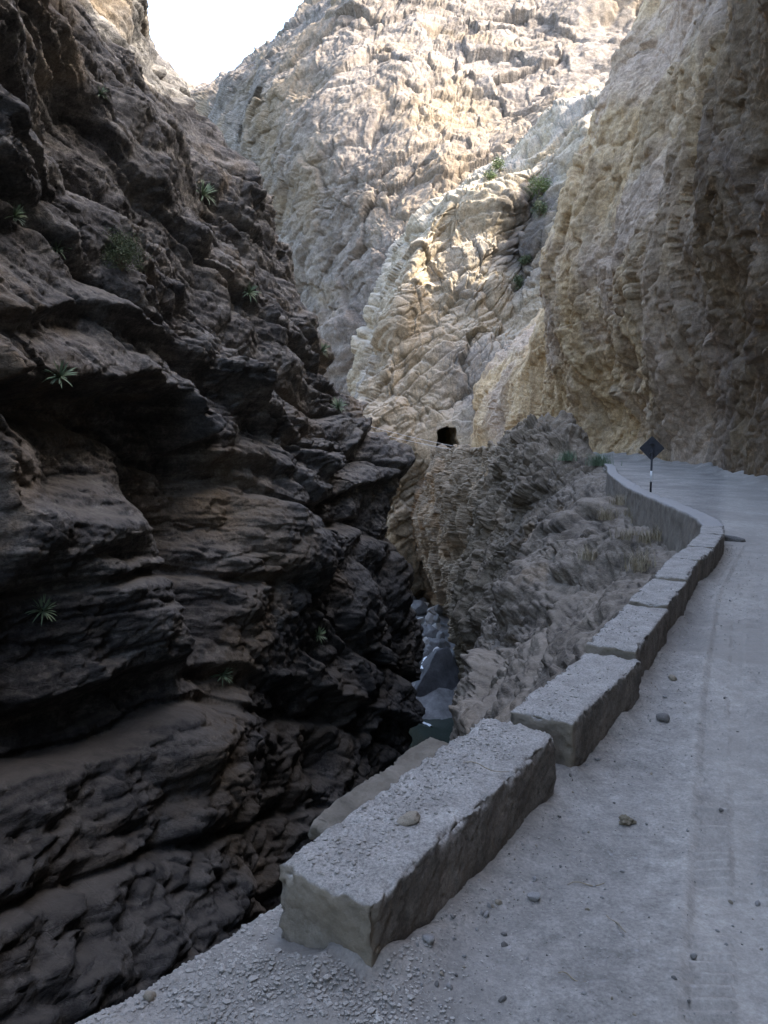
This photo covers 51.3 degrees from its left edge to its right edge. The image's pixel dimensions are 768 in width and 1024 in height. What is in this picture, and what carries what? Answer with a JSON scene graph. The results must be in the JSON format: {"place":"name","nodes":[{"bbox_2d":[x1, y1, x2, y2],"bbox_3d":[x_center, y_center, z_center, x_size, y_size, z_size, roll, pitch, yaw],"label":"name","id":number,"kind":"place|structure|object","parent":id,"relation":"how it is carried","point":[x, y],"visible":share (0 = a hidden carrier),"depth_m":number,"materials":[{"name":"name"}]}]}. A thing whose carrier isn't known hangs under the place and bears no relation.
{"place":"outdoors","nodes":[
{"label":"outdoors","id":0,"kind":"place"},
{"bbox_2d":[0,0,424,1023],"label":"cliff","id":1,"kind":"structure","parent":0,"point":[200,476],"depth_m":38.26,"materials":[{"name":"grey stone"}]},
{"bbox_2d":[6,201,28,224],"bbox_3d":[-14.183,-11.593,30.927,0.739,1.165,1.153,-41,-6,16],"label":"agave","id":2,"kind":"object","parent":1,"relation":"on","point":[18,213],"visible":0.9,"depth_m":30.94,"materials":[{"name":"green plant"}]},
{"bbox_2d":[24,593,56,625],"bbox_3d":[-12.931,3.617,30.195,1.218,0.727,1.294,-4,46,-35],"label":"agave","id":3,"kind":"object","parent":1,"relation":"on","point":[45,609],"visible":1,"depth_m":30.24,"materials":[{"name":"green plant"}]},
{"bbox_2d":[41,359,77,387],"bbox_3d":[-12.346,-5.361,30.456,1.396,1.411,0.895,-3,-34,-28],"label":"agave","id":4,"kind":"object","parent":1,"relation":"on","point":[63,373],"visible":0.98,"depth_m":30.48,"materials":[{"name":"green plant"}]},
{"bbox_2d":[50,241,70,257],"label":"agave","id":5,"kind":"object","parent":1,"relation":"on","point":[56,249],"visible":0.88,"depth_m":33.59,"materials":[{"name":"green plant"}]},
{"bbox_2d":[98,86,107,98],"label":"agave","id":6,"kind":"object","parent":1,"relation":"on","point":[100,92],"visible":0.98,"depth_m":39.74,"materials":[{"name":"green plant"}]},
{"bbox_2d":[100,225,152,271],"bbox_3d":[-12.037,-12.152,36.816,2.800,2.151,2.413,0,6,0],"label":"shrub","id":7,"kind":"object","parent":1,"relation":"on","point":[126,252],"visible":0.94,"depth_m":36.59,"materials":[{"name":"green plant"}]},
{"bbox_2d":[197,178,215,203],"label":"agave","id":8,"kind":"object","parent":1,"relation":"on","point":[205,191],"visible":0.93,"depth_m":56.89,"materials":[{"name":"green plant"}]},
{"bbox_2d":[211,668,232,686],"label":"agave","id":9,"kind":"object","parent":1,"relation":"on","point":[222,675],"visible":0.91,"depth_m":42.11,"materials":[{"name":"green plant"}]},
{"bbox_2d":[243,282,260,301],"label":"agave","id":10,"kind":"object","parent":1,"relation":"on","point":[250,291],"visible":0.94,"depth_m":53.03,"materials":[{"name":"green plant"}]},
{"bbox_2d":[315,626,326,641],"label":"agave","id":11,"kind":"object","parent":1,"relation":"on","point":[320,632],"visible":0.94,"depth_m":52.73,"materials":[{"name":"green plant"}]},
{"bbox_2d":[320,342,330,358],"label":"agave","id":12,"kind":"object","parent":1,"relation":"on","point":[323,348],"visible":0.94,"depth_m":69.49,"materials":[{"name":"green plant"}]},
{"bbox_2d":[330,396,346,411],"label":"agave","id":13,"kind":"object","parent":1,"relation":"on","point":[339,405],"visible":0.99,"depth_m":65.85,"materials":[{"name":"green plant"}]},
{"bbox_2d":[147,0,303,83],"label":"sky","id":14,"kind":"structure","parent":0,"point":[200,39],"materials":[{"name":"white"}]},
{"bbox_2d":[187,0,643,395],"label":"mountain","id":15,"kind":"structure","parent":0,"point":[358,133],"depth_m":212.33,"materials":[{"name":"beige stone"}]},
{"bbox_2d":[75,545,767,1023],"bbox_3d":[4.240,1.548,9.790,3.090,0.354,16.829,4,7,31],"label":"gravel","id":16,"kind":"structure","parent":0,"point":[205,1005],"depth_m":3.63,"materials":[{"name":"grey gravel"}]},
{"bbox_2d":[81,447,767,1023],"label":"road","id":17,"kind":"structure","parent":0,"point":[715,863],"depth_m":4.60,"materials":[{"name":"grey concrete"}]},
{"bbox_2d":[143,991,156,1001],"bbox_3d":[-1.067,2.197,3.639,0.061,0.045,0.065,19,11,37],"label":"stone","id":18,"kind":"object","parent":17,"relation":"on","point":[149,996],"visible":1,"depth_m":3.62,"materials":[{"name":"grey stone"}]},
{"bbox_2d":[375,945,380,953],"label":"stone","id":19,"kind":"object","parent":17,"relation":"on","point":[377,949],"visible":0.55,"depth_m":3.71,"materials":[{"name":"stone"}]},
{"bbox_2d":[308,737,447,839],"bbox_3d":[-0.011,2.128,5.277,0.322,0.817,1.585,15,14,32],"label":"rock slab","id":20,"kind":"object","parent":17,"relation":"on","point":[340,810],"visible":0.16,"depth_m":5.09,"materials":[{"name":"grey stone"}]},
{"bbox_2d":[279,718,556,967],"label":"parapet block","id":21,"kind":"structure","parent":17,"relation":"on","point":[423,878],"depth_m":4.25,"materials":[{"name":"concrete"}]},
{"bbox_2d":[396,811,420,826],"bbox_3d":[0.133,1.671,4.371,0.156,0.044,0.119,-13,17,-27],"label":"stone","id":22,"kind":"object","parent":21,"relation":"on","point":[408,818],"visible":1,"depth_m":4.35,"materials":[{"name":"grey stone"}]},
{"bbox_2d":[463,761,508,771],"bbox_3d":[0.632,1.589,4.982,0.300,0.024,0.033,3,7,28],"label":"twig","id":23,"kind":"object","parent":21,"relation":"on","point":[488,768],"visible":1,"depth_m":4.96,"materials":[{"name":"wood"}]},
{"bbox_2d":[422,933,434,943],"bbox_3d":[0.213,2.069,3.886,0.062,0.045,0.090,10,-4,-24],"label":"stone","id":24,"kind":"object","parent":17,"relation":"on","point":[428,938],"visible":1,"depth_m":3.86,"materials":[{"name":"grey stone"}]},
{"bbox_2d":[446,983,452,989],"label":"pebble","id":25,"kind":"object","parent":17,"relation":"on","point":[449,986],"visible":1,"depth_m":3.65,"materials":[{"name":"grey stone"}]},
{"bbox_2d":[483,911,488,917],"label":"pebble","id":26,"kind":"object","parent":17,"relation":"on","point":[485,914],"visible":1,"depth_m":4.24,"materials":[{"name":"grey stone"}]},
{"bbox_2d":[495,899,502,904],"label":"pebble","id":27,"kind":"object","parent":17,"relation":"on","point":[498,901],"visible":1,"depth_m":4.33,"materials":[{"name":"beige stone"}]},
{"bbox_2d":[498,995,506,1002],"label":"pebble","id":28,"kind":"object","parent":17,"relation":"on","point":[503,998],"visible":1,"depth_m":3.62,"materials":[{"name":"stone"}]},
{"bbox_2d":[501,941,507,946],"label":"pebble","id":29,"kind":"object","parent":17,"relation":"on","point":[504,944],"visible":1,"depth_m":4.00,"materials":[{"name":"stone"}]},
{"bbox_2d":[526,892,540,901],"bbox_3d":[0.827,2.123,4.419,0.079,0.041,0.052,1,6,11],"label":"stone","id":30,"kind":"object","parent":17,"relation":"on","point":[534,896],"visible":1,"depth_m":4.40,"materials":[{"name":"grey stone"}]},
{"bbox_2d":[558,971,585,981],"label":"twig","id":31,"kind":"object","parent":17,"relation":"on","point":[569,975],"visible":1,"depth_m":3.75,"materials":[{"name":"grey wood"}]},
{"bbox_2d":[510,653,641,766],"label":"parapet block","id":32,"kind":"structure","parent":17,"relation":"on","point":[579,729],"depth_m":6.43,"materials":[{"name":"concrete"}]},
{"bbox_2d":[293,581,671,885],"bbox_3d":[1.856,1.371,7.358,0.592,0.093,8.275,4,7,30],"label":"rubble","id":33,"kind":"object","parent":32,"relation":"on","point":[338,837],"visible":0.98,"depth_m":4.70,"materials":[{"name":"grey gravel"}]},
{"bbox_2d":[567,881,603,885],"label":"twig","id":34,"kind":"object","parent":17,"relation":"on","point":[584,883],"visible":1,"depth_m":4.57,"materials":[{"name":"wood"}]},
{"bbox_2d":[585,604,668,676],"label":"parapet block","id":35,"kind":"structure","parent":17,"relation":"on","point":[647,643],"depth_m":8.46,"materials":[{"name":"concrete"}]},
{"bbox_2d":[618,814,636,825],"bbox_3d":[1.586,2.030,5.268,0.122,0.070,0.133,-3,7,-23],"label":"straw clod","id":36,"kind":"object","parent":17,"relation":"on","point":[625,819],"visible":1,"depth_m":5.24,"materials":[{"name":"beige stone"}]},
{"bbox_2d":[640,436,663,491],"bbox_3d":[9.162,-1.350,27.427,0.815,2.478,0.098,1,6,8],"label":"road sign","id":37,"kind":"object","parent":17,"relation":"on","point":[651,448],"visible":0.91,"depth_m":27.36,"materials":[{"name":"grey metal"}]},
{"bbox_2d":[628,579,686,632],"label":"parapet block","id":38,"kind":"structure","parent":17,"relation":"on","point":[673,601],"depth_m":10.29,"materials":[{"name":"concrete"}]},
{"bbox_2d":[656,713,669,721],"bbox_3d":[2.465,1.814,7.059,0.123,0.065,0.105,5,17,-12],"label":"stone","id":39,"kind":"object","parent":17,"relation":"on","point":[664,717],"visible":1,"depth_m":7.04,"materials":[{"name":"grey stone"}]},
{"bbox_2d":[668,674,676,680],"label":"stone","id":40,"kind":"object","parent":17,"relation":"on","point":[672,677],"visible":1,"depth_m":8.14,"materials":[{"name":"beige stone"}]},
{"bbox_2d":[654,558,698,601],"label":"parapet block","id":41,"kind":"structure","parent":17,"relation":"on","point":[680,570],"depth_m":11.86,"materials":[{"name":"concrete"}]},
{"bbox_2d":[671,546,713,581],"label":"parapet block","id":42,"kind":"structure","parent":17,"relation":"on","point":[703,556],"depth_m":13.41,"materials":[{"name":"concrete"}]},
{"bbox_2d":[690,953,696,958],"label":"pebble","id":43,"kind":"object","parent":17,"relation":"on","point":[693,955],"visible":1,"depth_m":3.90,"materials":[{"name":"grey stone"}]},
{"bbox_2d":[686,533,723,568],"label":"parapet block","id":44,"kind":"structure","parent":17,"relation":"on","point":[714,542],"depth_m":14.77,"materials":[{"name":"concrete"}]},
{"bbox_2d":[700,525,724,554],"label":"parapet block","id":45,"kind":"structure","parent":17,"relation":"on","point":[714,530],"depth_m":16.22,"materials":[{"name":"concrete"}]},
{"bbox_2d":[725,535,745,541],"bbox_3d":[7.878,0.599,18.055,0.539,0.149,0.266,16,19,26],"label":"stone","id":46,"kind":"object","parent":17,"relation":"on","point":[732,538],"visible":0.81,"depth_m":17.96,"materials":[{"name":"grey stone"}]},
{"bbox_2d":[755,899,760,905],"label":"pebble","id":47,"kind":"object","parent":17,"relation":"on","point":[757,902],"visible":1,"depth_m":4.41,"materials":[{"name":"grey stone"}]},
{"bbox_2d":[409,718,453,748],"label":"river","id":48,"kind":"structure","parent":0,"point":[440,729],"depth_m":85.69,"materials":[{"name":"teal liquid"}]},
{"bbox_2d":[411,605,458,719],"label":"riverbed","id":49,"kind":"structure","parent":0,"point":[436,703],"depth_m":91.35,"materials":[{"name":"grey stone"}]},
{"bbox_2d":[411,600,428,615],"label":"boulder","id":50,"kind":"object","parent":49,"relation":"on","point":[419,607],"visible":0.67,"depth_m":120.42,"materials":[{"name":"grey stone"}]},
{"bbox_2d":[422,649,428,658],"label":"boulder","id":51,"kind":"object","parent":49,"relation":"on","point":[425,652],"visible":0.41,"depth_m":100.11,"materials":[{"name":"grey stone"}]},
{"bbox_2d":[423,637,429,647],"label":"boulder","id":52,"kind":"object","parent":49,"relation":"on","point":[426,641],"visible":0.4,"depth_m":105.08,"materials":[{"name":"grey stone"}]},
{"bbox_2d":[425,645,432,653],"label":"boulder","id":53,"kind":"object","parent":49,"relation":"on","point":[429,648],"visible":0.38,"depth_m":101.08,"materials":[{"name":"grey stone"}]},
{"bbox_2d":[425,612,433,623],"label":"boulder","id":54,"kind":"object","parent":49,"relation":"on","point":[429,617],"visible":0.85,"depth_m":115.90,"materials":[{"name":"grey stone"}]},
{"bbox_2d":[424,624,438,638],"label":"boulder","id":55,"kind":"object","parent":49,"relation":"on","point":[430,631],"visible":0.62,"depth_m":109.11,"materials":[{"name":"grey stone"}]},
{"bbox_2d":[427,606,436,615],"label":"boulder","id":56,"kind":"object","parent":49,"relation":"on","point":[431,611],"visible":0.66,"depth_m":118.81,"materials":[{"name":"grey stone"}]},
{"bbox_2d":[429,638,440,648],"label":"boulder","id":57,"kind":"object","parent":49,"relation":"on","point":[434,643],"visible":0.6,"depth_m":102.81,"materials":[{"name":"grey stone"}]},
{"bbox_2d":[432,623,440,629],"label":"boulder","id":58,"kind":"object","parent":49,"relation":"on","point":[437,626],"visible":0.56,"depth_m":111.91,"materials":[{"name":"grey stone"}]},
{"bbox_2d":[414,647,459,696],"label":"boulder","id":59,"kind":"object","parent":49,"relation":"on","point":[440,669],"visible":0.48,"depth_m":92.61,"materials":[{"name":"grey stone"}]},
{"bbox_2d":[433,614,440,622],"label":"boulder","id":60,"kind":"object","parent":49,"relation":"on","point":[436,618],"visible":0.91,"depth_m":115.04,"materials":[{"name":"grey stone"}]},
{"bbox_2d":[434,604,443,613],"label":"boulder","id":61,"kind":"object","parent":49,"relation":"on","point":[438,608],"visible":1,"depth_m":118.73,"materials":[{"name":"grey stone"}]},
{"bbox_2d":[436,631,444,638],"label":"boulder","id":62,"kind":"object","parent":49,"relation":"on","point":[440,634],"visible":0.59,"depth_m":107.17,"materials":[{"name":"grey stone"}]},
{"bbox_2d":[439,638,450,647],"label":"boulder","id":63,"kind":"object","parent":49,"relation":"on","point":[444,643],"visible":0.64,"depth_m":103.08,"materials":[{"name":"grey stone"}]},
{"bbox_2d":[451,650,456,662],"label":"boulder","id":64,"kind":"object","parent":49,"relation":"on","point":[453,655],"visible":0.12,"depth_m":97.59,"materials":[{"name":"grey stone"}]},
{"bbox_2d":[346,87,600,599],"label":"canyon wall","id":65,"kind":"structure","parent":0,"point":[449,311],"depth_m":130.71,"materials":[{"name":"beige stone"}]},
{"bbox_2d":[483,168,498,180],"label":"shrub","id":66,"kind":"object","parent":65,"relation":"on","point":[490,174],"visible":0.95,"depth_m":153.24,"materials":[{"name":"green plant"}]},
{"bbox_2d":[490,154,506,172],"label":"shrub","id":67,"kind":"object","parent":65,"relation":"on","point":[496,164],"visible":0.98,"depth_m":155.57,"materials":[{"name":"green plant"}]},
{"bbox_2d":[511,272,525,290],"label":"shrub","id":68,"kind":"object","parent":65,"relation":"on","point":[516,278],"visible":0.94,"depth_m":133.94,"materials":[{"name":"green plant"}]},
{"bbox_2d":[517,252,531,266],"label":"shrub","id":69,"kind":"object","parent":65,"relation":"on","point":[525,259],"visible":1,"depth_m":134.05,"materials":[{"name":"green plant"}]},
{"bbox_2d":[524,171,557,198],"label":"shrub","id":70,"kind":"object","parent":65,"relation":"on","point":[543,185],"visible":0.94,"depth_m":138.68,"materials":[{"name":"green plant"}]},
{"bbox_2d":[530,195,551,217],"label":"shrub","id":71,"kind":"object","parent":65,"relation":"on","point":[541,206],"visible":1,"depth_m":132.66,"materials":[{"name":"green plant"}]},
{"bbox_2d":[410,410,677,741],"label":"rock slope","id":72,"kind":"structure","parent":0,"point":[523,598],"depth_m":39.88,"materials":[{"name":"grey stone"}]},
{"bbox_2d":[553,449,576,460],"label":"grass tuft","id":73,"kind":"object","parent":72,"relation":"on","point":[566,457],"visible":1,"depth_m":52.18,"materials":[{"name":"green plant"}]},
{"bbox_2d":[571,541,600,560],"bbox_3d":[6.024,1.194,24.074,1.163,0.495,1.174,-4,7,-31],"label":"grass tuft","id":74,"kind":"object","parent":72,"relation":"on","point":[589,555],"visible":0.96,"depth_m":24.10,"materials":[{"name":"beige plant"}]},
{"bbox_2d":[576,452,621,465],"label":"grass tuft","id":75,"kind":"object","parent":72,"relation":"on","point":[598,461],"visible":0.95,"depth_m":51.34,"materials":[{"name":"green plant"}]},
{"bbox_2d":[591,504,619,520],"bbox_3d":[7.504,-0.012,27.246,1.245,0.546,1.070,-3,7,-28],"label":"grass tuft","id":76,"kind":"object","parent":72,"relation":"on","point":[606,514],"visible":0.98,"depth_m":27.20,"materials":[{"name":"beige plant"}]},
{"bbox_2d":[608,494,627,504],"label":"grass tuft","id":77,"kind":"object","parent":72,"relation":"on","point":[620,502],"visible":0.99,"depth_m":27.82,"materials":[{"name":"beige plant"}]},
{"bbox_2d":[608,526,637,540],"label":"grass tuft","id":78,"kind":"object","parent":72,"relation":"on","point":[626,536],"visible":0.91,"depth_m":23.34,"materials":[{"name":"beige plant"}]},
{"bbox_2d":[623,507,630,516],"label":"grass tuft","id":79,"kind":"object","parent":72,"relation":"on","point":[626,511],"visible":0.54,"depth_m":27.01,"materials":[{"name":"beige plant"}]},
{"bbox_2d":[617,546,656,572],"bbox_3d":[5.623,1.004,17.722,1.145,0.546,0.919,-4,7,-33],"label":"grass tuft","id":80,"kind":"object","parent":72,"relation":"on","point":[636,562],"visible":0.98,"depth_m":17.65,"materials":[{"name":"beige plant"}]},
{"bbox_2d":[634,526,656,545],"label":"grass tuft","id":81,"kind":"object","parent":72,"relation":"on","point":[642,537],"visible":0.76,"depth_m":22.83,"materials":[{"name":"beige plant"}]},
{"bbox_2d":[645,522,662,541],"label":"grass tuft","id":82,"kind":"object","parent":72,"relation":"on","point":[658,537],"visible":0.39,"depth_m":22.08,"materials":[{"name":"beige plant"}]},
{"bbox_2d":[604,463,724,552],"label":"retaining wall","id":83,"kind":"structure","parent":72,"relation":"on","point":[680,524],"depth_m":22.37,"materials":[{"name":"grey concrete"}]},
{"bbox_2d":[444,0,767,476],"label":"cliff","id":84,"kind":"structure","parent":0,"point":[648,321],"depth_m":52.38,"materials":[{"name":"beige stone"}]},
{"bbox_2d":[369,431,447,448],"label":"cable","id":85,"kind":"object","parent":84,"relation":"attached to","point":[412,441],"visible":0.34,"depth_m":103.81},
{"bbox_2d":[371,426,451,445],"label":"cable","id":86,"kind":"object","parent":84,"relation":"attached to","point":[412,437],"visible":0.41,"depth_m":103.72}
]}

